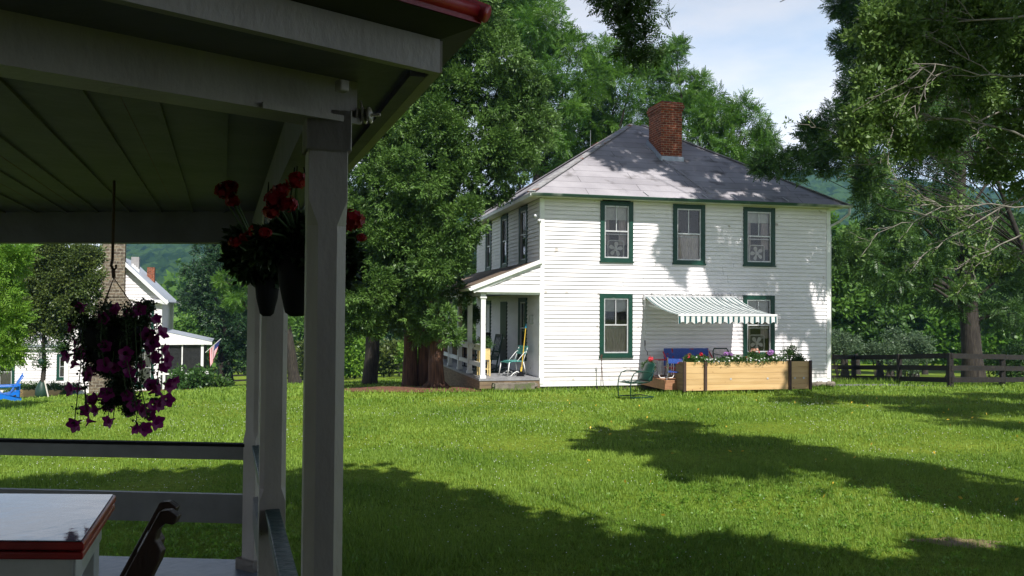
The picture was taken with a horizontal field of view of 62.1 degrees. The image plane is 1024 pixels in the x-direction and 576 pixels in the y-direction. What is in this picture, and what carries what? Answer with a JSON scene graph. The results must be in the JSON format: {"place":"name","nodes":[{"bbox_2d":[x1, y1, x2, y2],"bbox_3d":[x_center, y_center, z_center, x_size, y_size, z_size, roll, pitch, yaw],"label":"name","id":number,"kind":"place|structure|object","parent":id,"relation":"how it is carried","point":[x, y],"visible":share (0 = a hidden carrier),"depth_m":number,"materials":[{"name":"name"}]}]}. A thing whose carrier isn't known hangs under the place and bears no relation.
{"place":"outdoors","nodes":[
{"label":"outdoors","id":0,"kind":"place"},
{"bbox_2d":[205,339,220,365],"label":"flag","id":1,"kind":"object","parent":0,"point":[213,349],"visible":1,"depth_m":44.56,"materials":[{"name":"fabric"}]},
{"bbox_2d":[0,358,1023,575],"bbox_3d":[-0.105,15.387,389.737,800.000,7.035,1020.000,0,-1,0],"label":"lawn","id":2,"kind":"structure","parent":0,"point":[935,373],"depth_m":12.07,"materials":[{"name":"green plant"}]},
{"bbox_2d":[0,384,20,399],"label":"adirondack chair","id":3,"kind":"object","parent":2,"relation":"on","point":[17,391],"visible":0.59,"depth_m":30.27,"materials":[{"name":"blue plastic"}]},
{"bbox_2d":[0,373,23,400],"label":"adirondack chair","id":4,"kind":"object","parent":2,"relation":"on","point":[7,396],"visible":0.97,"depth_m":28.94,"materials":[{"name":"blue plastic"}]},
{"bbox_2d":[0,244,44,374],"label":"walnut tree","id":5,"kind":"object","parent":2,"relation":"on","point":[16,317],"visible":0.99,"depth_m":21.86,"materials":[{"name":"green plant"}]},
{"bbox_2d":[10,379,39,397],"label":"wooden planter","id":6,"kind":"object","parent":2,"relation":"on","point":[28,389],"visible":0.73,"depth_m":40.82,"materials":[{"name":"brown wood"}]},
{"bbox_2d":[46,380,66,395],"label":"wooden planter","id":7,"kind":"object","parent":2,"relation":"on","point":[54,388],"visible":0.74,"depth_m":40.81,"materials":[{"name":"brown wood"}]},
{"bbox_2d":[14,244,109,382],"bbox_3d":[-19.522,1.144,36.032,5.032,7.518,2.677,0,-1,0],"label":"young tree","id":8,"kind":"object","parent":2,"relation":"on","point":[58,269],"visible":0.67,"depth_m":35.55,"materials":[{"name":"green plant"}]},
{"bbox_2d":[35,381,48,397],"bbox_3d":[-19.863,4.288,35.901,0.520,0.720,0.520,0,-1,0],"label":"watering bag","id":9,"kind":"object","parent":8,"relation":"attached to","point":[40,390],"visible":0.84,"depth_m":35.72,"materials":[{"name":"green plastic"}]},
{"bbox_2d":[0,244,213,393],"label":"gabled house","id":10,"kind":"structure","parent":2,"relation":"on","point":[134,279],"depth_m":43.93,"materials":[{"name":"white"}]},
{"bbox_2d":[0,357,14,388],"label":"window","id":11,"kind":"structure","parent":10,"relation":"in","point":[5,378],"depth_m":42.36,"materials":[{"name":"metal"}]},
{"bbox_2d":[56,354,63,379],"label":"window","id":12,"kind":"structure","parent":10,"relation":"in","point":[59,369],"depth_m":43.03,"materials":[{"name":"wood"}]},
{"bbox_2d":[135,349,153,386],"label":"window","id":13,"kind":"structure","parent":10,"relation":"in","point":[151,375],"depth_m":44.11,"materials":[{"name":"metal"}]},
{"bbox_2d":[173,314,214,357],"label":"field bush","id":14,"kind":"object","parent":2,"relation":"on","point":[190,325],"visible":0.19,"depth_m":67.28,"materials":[{"name":"green plant"}]},
{"bbox_2d":[175,244,247,383],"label":"evergreen tree","id":15,"kind":"object","parent":2,"relation":"on","point":[230,334],"visible":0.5,"depth_m":51.37,"materials":[{"name":"green plant"}]},
{"bbox_2d":[204,372,235,387],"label":"garden bush","id":16,"kind":"object","parent":2,"relation":"on","point":[222,381],"visible":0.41,"depth_m":41.65,"materials":[{"name":"green plant"}]},
{"bbox_2d":[0,0,490,575],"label":"porch pavilion","id":17,"kind":"structure","parent":2,"relation":"on","point":[166,116],"depth_m":1.72,"materials":[{"name":"paint"}]},
{"bbox_2d":[0,493,115,575],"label":"enamel table","id":18,"kind":"object","parent":17,"relation":"on","point":[50,534],"visible":1,"depth_m":2.84,"materials":[{"name":"white metal"}]},
{"bbox_2d":[60,180,179,436],"bbox_3d":[-1.757,0.087,3.742,0.498,1.125,0.403,-1,-2,42],"label":"petunia basket","id":19,"kind":"object","parent":17,"relation":"hanging from","point":[111,342],"visible":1,"depth_m":3.68,"materials":[{"name":"purple plant"}]},
{"bbox_2d":[120,500,180,575],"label":"wooden chair","id":20,"kind":"object","parent":17,"relation":"on","point":[146,556],"visible":1,"depth_m":2.40,"materials":[{"name":"brown wood"}]},
{"bbox_2d":[214,180,278,315],"bbox_3d":[-0.923,-0.143,3.065,0.312,0.491,0.273,0,-1,0],"label":"geranium basket","id":21,"kind":"object","parent":17,"relation":"hanging from","point":[265,283],"visible":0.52,"depth_m":3.06,"materials":[{"name":"red plant"}]},
{"bbox_2d":[239,166,367,315],"bbox_3d":[-0.542,-0.167,2.215,0.363,0.482,0.278,0,-1,0],"label":"geranium basket","id":22,"kind":"object","parent":17,"relation":"hanging from","point":[276,243],"visible":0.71,"depth_m":2.21,"materials":[{"name":"red plant"}]},
{"bbox_2d":[208,245,301,383],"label":"walnut tree","id":23,"kind":"object","parent":2,"relation":"on","point":[231,301],"visible":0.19,"depth_m":45.06,"materials":[{"name":"green plant"}]},
{"bbox_2d":[237,330,299,364],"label":"tree","id":24,"kind":"object","parent":2,"relation":"on","point":[295,337],"visible":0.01,"depth_m":71.58,"materials":[{"name":"green plant"}]},
{"bbox_2d":[291,316,303,347],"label":"tree","id":25,"kind":"object","parent":2,"relation":"on","point":[298,326],"visible":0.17,"depth_m":74.06,"materials":[{"name":"green plant"}]},
{"bbox_2d":[295,338,303,377],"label":"field bush","id":26,"kind":"object","parent":2,"relation":"on","point":[300,356],"visible":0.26,"depth_m":63.35,"materials":[{"name":"green plant"}]},
{"bbox_2d":[212,366,401,380],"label":"rail fence","id":27,"kind":"object","parent":2,"relation":"on","point":[287,377],"visible":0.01,"depth_m":79.69,"materials":[{"name":"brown wood"}]},
{"bbox_2d":[344,332,365,379],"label":"field bush","id":28,"kind":"object","parent":2,"relation":"on","point":[354,355],"visible":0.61,"depth_m":59.11,"materials":[{"name":"green plant"}]},
{"bbox_2d":[351,167,406,384],"bbox_3d":[-5.168,-0.665,33.357,4.209,9.419,3.918,0,-1,0],"label":"tree","id":29,"kind":"object","parent":2,"relation":"on","point":[371,364],"depth_m":32.71,"materials":[{"name":"grey plant"}]},
{"bbox_2d":[378,337,403,377],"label":"field bush","id":30,"kind":"object","parent":2,"relation":"on","point":[388,351],"visible":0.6,"depth_m":59.57,"materials":[{"name":"green plant"}]},
{"bbox_2d":[382,323,417,374],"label":"field bush","id":31,"kind":"object","parent":2,"relation":"on","point":[388,335],"visible":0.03,"depth_m":65.37,"materials":[{"name":"green plant"}]},
{"bbox_2d":[393,340,417,371],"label":"field bush","id":32,"kind":"object","parent":2,"relation":"on","point":[401,347],"visible":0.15,"depth_m":57.41,"materials":[{"name":"green plant"}]},
{"bbox_2d":[344,386,502,391],"bbox_3d":[-2.617,2.957,24.846,5.786,0.236,3.946,0,-1,0],"label":"mulch bed","id":33,"kind":"object","parent":2,"relation":"on","point":[399,388],"visible":0.57,"depth_m":23.84,"materials":[{"name":"brown soil"}]},
{"bbox_2d":[394,122,474,385],"bbox_3d":[-2.702,-1.342,26.849,3.090,9.502,2.648,0,-1,0],"label":"cedar tree","id":34,"kind":"object","parent":33,"relation":"on","point":[415,369],"depth_m":26.03,"materials":[{"name":"brown plant"}]},
{"bbox_2d":[345,0,563,387],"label":"cedar tree","id":35,"kind":"object","parent":33,"relation":"on","point":[426,263],"visible":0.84,"depth_m":23.76,"materials":[{"name":"green plant"}]},
{"bbox_2d":[447,174,532,339],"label":"walnut tree","id":36,"kind":"object","parent":2,"relation":"on","point":[472,270],"visible":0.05,"depth_m":41.63,"materials":[{"name":"green plant"}]},
{"bbox_2d":[2,399,1011,575],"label":"clover flowers","id":37,"kind":"object","parent":2,"relation":"on","point":[470,445],"visible":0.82,"depth_m":12.82,"materials":[{"name":"white plant"}]},
{"bbox_2d":[492,382,537,389],"bbox_3d":[0.088,2.691,23.417,1.324,0.192,0.420,1,-1,-14],"label":"stone step","id":38,"kind":"object","parent":2,"relation":"on","point":[520,385],"visible":0.95,"depth_m":23.24,"materials":[{"name":"grey stone"}]},
{"bbox_2d":[489,0,619,189],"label":"walnut tree","id":39,"kind":"object","parent":2,"relation":"on","point":[542,42],"visible":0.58,"depth_m":37.32,"materials":[{"name":"green plant"}]},
{"bbox_2d":[102,478,1023,575],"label":"weeds","id":40,"kind":"object","parent":2,"relation":"on","point":[216,553],"visible":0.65,"depth_m":8.19,"materials":[{"name":"green plant"}]},
{"bbox_2d":[157,258,986,370],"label":"distant woods","id":41,"kind":"object","parent":2,"relation":"on","point":[170,286],"depth_m":129.64,"materials":[{"name":"green plant"}]},
{"bbox_2d":[549,30,655,169],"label":"walnut tree","id":42,"kind":"object","parent":2,"relation":"on","point":[603,124],"visible":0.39,"depth_m":40.04,"materials":[{"name":"green plant"}]},
{"bbox_2d":[617,362,655,398],"bbox_3d":[3.092,2.255,20.955,0.791,0.860,0.609,1,-2,-24],"label":"metal chair","id":43,"kind":"object","parent":2,"relation":"on","point":[647,372],"visible":1,"depth_m":20.98,"materials":[{"name":"green metal"}]},
{"bbox_2d":[443,101,852,391],"bbox_3d":[3.440,-1.037,29.315,11.840,9.885,10.140,1,-1,-14],"label":"farmhouse","id":44,"kind":"object","parent":2,"relation":"on","point":[667,204],"visible":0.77,"depth_m":25.25,"materials":[{"name":"white wood"}]},
{"bbox_2d":[460,303,479,325],"bbox_3d":[-1.264,0.710,26.310,0.796,1.023,0.778,0,-1,0],"label":"hanging basket","id":45,"kind":"object","parent":44,"relation":"hanging from","point":[476,314],"visible":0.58,"depth_m":26.22,"materials":[{"name":"green plant"}]},
{"bbox_2d":[462,332,491,367],"bbox_3d":[-1.199,2.040,28.002,0.958,1.157,0.640,1,-2,-24],"label":"rocking chair","id":46,"kind":"object","parent":44,"relation":"on","point":[487,333],"visible":0.32,"depth_m":28.08,"materials":[{"name":"black wood"}]},
{"bbox_2d":[477,348,490,375],"bbox_3d":[-0.820,2.139,24.587,0.340,0.780,0.340,1,-1,-14],"label":"plant stand","id":47,"kind":"object","parent":44,"relation":"on","point":[487,354],"visible":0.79,"depth_m":24.46,"materials":[{"name":"yellow wood"}]},
{"bbox_2d":[472,335,494,348],"bbox_3d":[-0.850,1.541,24.575,0.666,0.499,0.603,1,-2,-25],"label":"potted plant","id":48,"kind":"object","parent":47,"relation":"on","point":[487,342],"visible":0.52,"depth_m":24.52,"materials":[{"name":"green plant"}]},
{"bbox_2d":[472,334,504,372],"bbox_3d":[-0.758,1.993,26.000,0.958,1.157,0.640,1,-2,-24],"label":"rocking chair","id":49,"kind":"object","parent":44,"relation":"on","point":[493,356],"visible":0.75,"depth_m":26.04,"materials":[{"name":"black wood"}]},
{"bbox_2d":[485,221,491,270],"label":"window","id":50,"kind":"structure","parent":44,"relation":"in","point":[487,268],"depth_m":30.85,"materials":[{"name":"wood"}]},
{"bbox_2d":[486,301,491,349],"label":"window","id":51,"kind":"structure","parent":44,"relation":"in","point":[487,302],"depth_m":30.28,"materials":[{"name":"wood"}]},
{"bbox_2d":[500,214,507,267],"bbox_3d":[-0.240,-1.542,28.322,0.125,1.765,1.010,1,-1,-14],"label":"window","id":52,"kind":"structure","parent":44,"relation":"in","point":[503,218],"depth_m":28.62,"materials":[{"name":"wood"}]},
{"bbox_2d":[500,302,507,366],"bbox_3d":[-0.306,1.529,28.230,0.125,2.150,0.900,1,-1,-14],"label":"door","id":53,"kind":"structure","parent":44,"relation":"in","point":[503,305],"depth_m":28.13,"materials":[{"name":"green metal"}]},
{"bbox_2d":[499,345,527,376],"bbox_3d":[0.042,2.102,24.549,0.685,0.866,0.548,1,-2,-29],"label":"slat chair","id":54,"kind":"object","parent":44,"relation":"on","point":[519,349],"visible":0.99,"depth_m":24.58,"materials":[{"name":"metal"}]},
{"bbox_2d":[517,324,526,375],"bbox_3d":[0.298,1.780,24.405,0.367,1.504,0.137,1,-2,-36],"label":"broom","id":55,"kind":"object","parent":44,"relation":"on","point":[520,373],"visible":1,"depth_m":24.38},
{"bbox_2d":[517,298,526,360],"bbox_3d":[0.334,1.241,25.834,0.125,1.885,1.010,1,-1,-14],"label":"window","id":56,"kind":"structure","parent":44,"relation":"in","point":[520,300],"depth_m":26.09,"materials":[{"name":"wood"}]},
{"bbox_2d":[517,205,527,264],"bbox_3d":[0.354,-1.598,25.905,0.125,1.765,1.010,1,-1,-14],"label":"window","id":57,"kind":"structure","parent":44,"relation":"in","point":[523,209],"depth_m":26.00,"materials":[{"name":"wood"}]},
{"bbox_2d":[607,240,623,256],"bbox_3d":[3.009,-1.129,24.638,0.523,0.523,0.056,1,-1,-14],"label":"box fan","id":58,"kind":"object","parent":44,"relation":"attached to","point":[615,248],"visible":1,"depth_m":24.63},
{"bbox_2d":[599,201,633,262],"bbox_3d":[3.012,-1.617,24.620,1.044,1.775,0.215,1,-1,-14],"label":"window","id":59,"kind":"structure","parent":44,"relation":"in","point":[621,211],"depth_m":24.63,"materials":[{"name":"wood"}]},
{"bbox_2d":[599,293,633,357],"bbox_3d":[2.991,1.086,24.520,1.045,1.845,0.155,1,-1,-14],"label":"window","id":60,"kind":"structure","parent":44,"relation":"in","point":[616,340],"depth_m":24.55,"materials":[{"name":"wood"}]},
{"bbox_2d":[672,204,705,264],"bbox_3d":[5.222,-1.575,25.127,1.064,1.785,0.147,1,-1,-14],"label":"window","id":61,"kind":"structure","parent":44,"relation":"in","point":[688,248],"depth_m":25.15,"materials":[{"name":"wood"}]},
{"bbox_2d":[643,293,777,354],"bbox_3d":[5.510,1.029,23.902,2.960,1.812,2.358,1,-1,-14],"label":"awning","id":62,"kind":"object","parent":44,"relation":"attached to","point":[714,308],"visible":1,"depth_m":23.87,"materials":[{"name":"fabric"}]},
{"bbox_2d":[749,335,764,350],"bbox_3d":[7.390,1.667,25.650,0.523,0.523,0.056,1,-1,-14],"label":"box fan","id":63,"kind":"object","parent":44,"relation":"attached to","point":[756,343],"visible":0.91,"depth_m":25.65},
{"bbox_2d":[749,245,764,260],"bbox_3d":[7.408,-1.042,25.718,0.523,0.523,0.056,1,-1,-14],"label":"box fan","id":64,"kind":"object","parent":44,"relation":"attached to","point":[757,252],"visible":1,"depth_m":25.72},
{"bbox_2d":[742,295,774,356],"bbox_3d":[7.415,1.144,25.638,1.090,1.845,0.215,1,-1,-14],"label":"window","id":65,"kind":"structure","parent":44,"relation":"in","point":[764,303],"depth_m":25.66,"materials":[{"name":"wood"}]},
{"bbox_2d":[743,207,775,266],"bbox_3d":[7.446,-1.535,25.708,1.095,1.785,0.215,1,-1,-14],"label":"window","id":66,"kind":"structure","parent":44,"relation":"in","point":[765,216],"depth_m":25.72,"materials":[{"name":"wood"}]},
{"bbox_2d":[641,375,677,389],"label":"patio deck","id":67,"kind":"structure","parent":2,"relation":"on","point":[663,383],"depth_m":23.24,"materials":[{"name":"brown wood"}]},
{"bbox_2d":[641,356,656,380],"bbox_3d":[3.768,2.228,23.515,0.473,0.672,0.455,1,-2,-33],"label":"potted geranium","id":68,"kind":"object","parent":67,"relation":"on","point":[650,359],"visible":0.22,"depth_m":23.45,"materials":[{"name":"green plant"}]},
{"bbox_2d":[653,359,673,377],"bbox_3d":[4.240,2.253,23.768,0.480,0.518,0.406,1,-1,-14],"label":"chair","id":69,"kind":"object","parent":67,"relation":"on","point":[666,368],"visible":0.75,"depth_m":23.65,"materials":[{"name":"silver metal"}]},
{"bbox_2d":[666,357,683,379],"bbox_3d":[4.462,2.183,23.056,0.502,0.618,0.482,0,-1,16],"label":"tube chair","id":70,"kind":"object","parent":67,"relation":"on","point":[675,361],"visible":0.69,"depth_m":22.89,"materials":[{"name":"blue metal"}]},
{"bbox_2d":[663,348,712,376],"bbox_3d":[5.103,2.131,24.244,1.480,0.800,0.643,1,-1,-14],"label":"glider bench","id":71,"kind":"object","parent":67,"relation":"on","point":[674,353],"visible":0.48,"depth_m":24.48,"materials":[{"name":"blue paint"}]},
{"bbox_2d":[712,348,737,358],"bbox_3d":[6.145,2.142,24.529,0.516,0.808,0.592,1,-1,-14],"label":"patio chair","id":72,"kind":"object","parent":67,"relation":"on","point":[718,352],"visible":0.48,"depth_m":24.77,"materials":[{"name":"black metal"}]},
{"bbox_2d":[618,30,715,134],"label":"walnut tree","id":73,"kind":"object","parent":2,"relation":"on","point":[666,74],"visible":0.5,"depth_m":43.86,"materials":[{"name":"green plant"}]},
{"bbox_2d":[584,0,783,77],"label":"shade tree","id":74,"kind":"object","parent":2,"relation":"on","point":[623,15],"visible":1,"depth_m":6.51,"materials":[{"name":"green plant"}]},
{"bbox_2d":[682,79,785,167],"bbox_3d":[10.184,-2.633,39.973,5.659,14.511,3.097,0,-1,0],"label":"walnut tree","id":75,"kind":"object","parent":2,"relation":"on","point":[719,136],"visible":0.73,"depth_m":39.63,"materials":[{"name":"green plant"}]},
{"bbox_2d":[675,360,811,391],"bbox_3d":[6.323,2.374,23.216,3.845,0.800,0.660,1,-1,-14],"label":"planter box","id":76,"kind":"object","parent":2,"relation":"on","point":[788,375],"visible":0.98,"depth_m":22.93,"materials":[{"name":"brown wood"}]},
{"bbox_2d":[682,353,695,361],"bbox_3d":[4.752,1.914,22.810,0.463,0.392,0.427,2,-2,-39],"label":"geranium plant","id":77,"kind":"object","parent":76,"relation":"in","point":[687,356],"visible":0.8,"depth_m":22.80,"materials":[{"name":"green plant"}]},
{"bbox_2d":[684,353,787,365],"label":"impatiens","id":78,"kind":"object","parent":76,"relation":"in","point":[778,358],"visible":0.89,"depth_m":22.93,"materials":[{"name":"green plant"}]},
{"bbox_2d":[746,348,761,358],"bbox_3d":[6.648,1.908,23.393,0.479,0.520,0.491,1,-2,-22],"label":"rose bush","id":79,"kind":"object","parent":76,"relation":"in","point":[751,353],"visible":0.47,"depth_m":23.33,"materials":[{"name":"green plant"}]},
{"bbox_2d":[760,350,776,361],"bbox_3d":[7.079,1.921,23.447,0.642,0.462,0.644,0,-1,0],"label":"hydrangea plant","id":80,"kind":"object","parent":76,"relation":"in","point":[770,353],"visible":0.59,"depth_m":23.34,"materials":[{"name":"green plant"}]},
{"bbox_2d":[777,344,803,360],"bbox_3d":[7.713,1.797,23.593,0.745,0.597,0.683,0,-1,0],"label":"rose bush","id":81,"kind":"object","parent":76,"relation":"on","point":[790,351],"visible":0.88,"depth_m":23.54,"materials":[{"name":"green plant"}]},
{"bbox_2d":[561,397,1020,523],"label":"fallen leaves","id":82,"kind":"object","parent":2,"relation":"on","point":[960,497],"visible":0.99,"depth_m":12.75,"materials":[{"name":"plant"}]},
{"bbox_2d":[830,210,864,267],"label":"tree","id":83,"kind":"object","parent":2,"relation":"on","point":[833,219],"visible":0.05,"depth_m":79.13,"materials":[{"name":"green plant"}]},
{"bbox_2d":[832,328,864,374],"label":"field bush","id":84,"kind":"object","parent":2,"relation":"on","point":[846,344],"visible":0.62,"depth_m":55.61,"materials":[{"name":"green plant"}]},
{"bbox_2d":[831,255,893,374],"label":"tree","id":85,"kind":"object","parent":2,"relation":"on","point":[854,312],"visible":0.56,"depth_m":60.96,"materials":[{"name":"green plant"}]},
{"bbox_2d":[840,217,896,374],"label":"tree","id":86,"kind":"object","parent":2,"relation":"on","point":[856,223],"visible":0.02,"depth_m":83.60,"materials":[{"name":"green plant"}]},
{"bbox_2d":[860,339,889,375],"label":"field bush","id":87,"kind":"object","parent":2,"relation":"on","point":[873,348],"visible":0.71,"depth_m":55.64,"materials":[{"name":"green plant"}]},
{"bbox_2d":[851,279,900,375],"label":"tree","id":88,"kind":"object","parent":2,"relation":"on","point":[879,372],"visible":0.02,"depth_m":65.66,"materials":[{"name":"green plant"}]},
{"bbox_2d":[744,0,1023,262],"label":"walnut tree","id":89,"kind":"object","parent":2,"relation":"on","point":[809,158],"visible":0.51,"depth_m":24.25,"materials":[{"name":"green plant"}]},
{"bbox_2d":[858,306,916,375],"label":"tree","id":90,"kind":"object","parent":2,"relation":"on","point":[891,317],"visible":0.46,"depth_m":59.43,"materials":[{"name":"green plant"}]},
{"bbox_2d":[883,353,919,381],"bbox_3d":[17.247,3.489,37.408,1.555,1.424,1.480,-1,-2,40],"label":"field bush","id":91,"kind":"object","parent":2,"relation":"on","point":[909,362],"visible":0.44,"depth_m":37.24,"materials":[{"name":"green plant"}]},
{"bbox_2d":[782,0,1023,296],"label":"twiggy tree","id":92,"kind":"object","parent":2,"relation":"on","point":[924,33],"visible":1,"depth_m":8.36,"materials":[{"name":"green plant"}]},
{"bbox_2d":[878,325,938,375],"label":"field bush","id":93,"kind":"object","parent":2,"relation":"on","point":[919,343],"visible":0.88,"depth_m":51.51,"materials":[{"name":"green plant"}]},
{"bbox_2d":[882,283,941,376],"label":"tree","id":94,"kind":"object","parent":2,"relation":"on","point":[916,313],"visible":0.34,"depth_m":63.12,"materials":[{"name":"green plant"}]},
{"bbox_2d":[891,236,954,374],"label":"tree","id":95,"kind":"object","parent":2,"relation":"on","point":[924,372],"visible":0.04,"depth_m":87.13,"materials":[{"name":"green plant"}]},
{"bbox_2d":[831,0,1023,383],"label":"walnut tree","id":96,"kind":"object","parent":2,"relation":"on","point":[965,307],"visible":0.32,"depth_m":35.86,"materials":[{"name":"green plant"}]},
{"bbox_2d":[832,353,1023,386],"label":"rail fence","id":97,"kind":"object","parent":2,"relation":"on","point":[950,368],"visible":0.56,"depth_m":33.42,"materials":[{"name":"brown wood"}]},
{"bbox_2d":[920,309,982,376],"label":"tree","id":98,"kind":"object","parent":2,"relation":"on","point":[947,334],"visible":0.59,"depth_m":57.39,"materials":[{"name":"green plant"}]},
{"bbox_2d":[909,537,1004,547],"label":"bare soil","id":99,"kind":"structure","parent":2,"relation":"on","point":[954,541],"depth_m":7.92,"materials":[{"name":"brown soil"}]},
{"bbox_2d":[935,263,989,353],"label":"tree","id":100,"kind":"object","parent":2,"relation":"on","point":[980,277],"visible":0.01,"depth_m":69.16,"materials":[{"name":"green plant"}]},
{"bbox_2d":[971,200,1023,261],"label":"tree","id":101,"kind":"object","parent":2,"relation":"on","point":[1014,211],"visible":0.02,"depth_m":90.86,"materials":[{"name":"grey plant"}]},
{"bbox_2d":[974,245,1023,376],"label":"tree","id":102,"kind":"object","parent":2,"relation":"on","point":[990,291],"visible":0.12,"depth_m":65.27,"materials":[{"name":"green plant"}]},
{"bbox_2d":[981,320,1023,376],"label":"tree","id":103,"kind":"object","parent":2,"relation":"on","point":[996,339],"visible":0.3,"depth_m":49.73,"materials":[{"name":"green plant"}]},
{"bbox_2d":[984,338,1023,382],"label":"field bush","id":104,"kind":"object","parent":2,"relation":"on","point":[1017,349],"visible":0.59,"depth_m":37.81,"materials":[{"name":"green plant"}]},
{"bbox_2d":[0,169,1023,303],"bbox_3d":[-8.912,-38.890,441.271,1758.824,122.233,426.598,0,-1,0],"label":"hills","id":105,"kind":"structure","parent":0,"point":[161,258],"depth_m":489.86,"materials":[{"name":"green plant"}]},
{"bbox_2d":[69,0,1023,247],"label":"sky","id":106,"kind":"structure","parent":0,"point":[773,48],"materials":[{"name":"white"}]},
{"bbox_2d":[837,384,947,386],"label":"gravel path","id":107,"kind":"structure","parent":0,"point":[876,384],"depth_m":31.45,"materials":[{"name":"grey gravel"}]},
{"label":"flower bed","id":108,"kind":"structure","parent":0,"visible":0},
{"bbox_2d":[163,363,215,389],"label":"hydrangea bush","id":109,"kind":"object","parent":108,"relation":"on","point":[199,377],"visible":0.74,"depth_m":40.44,"materials":[{"name":"green plant"}]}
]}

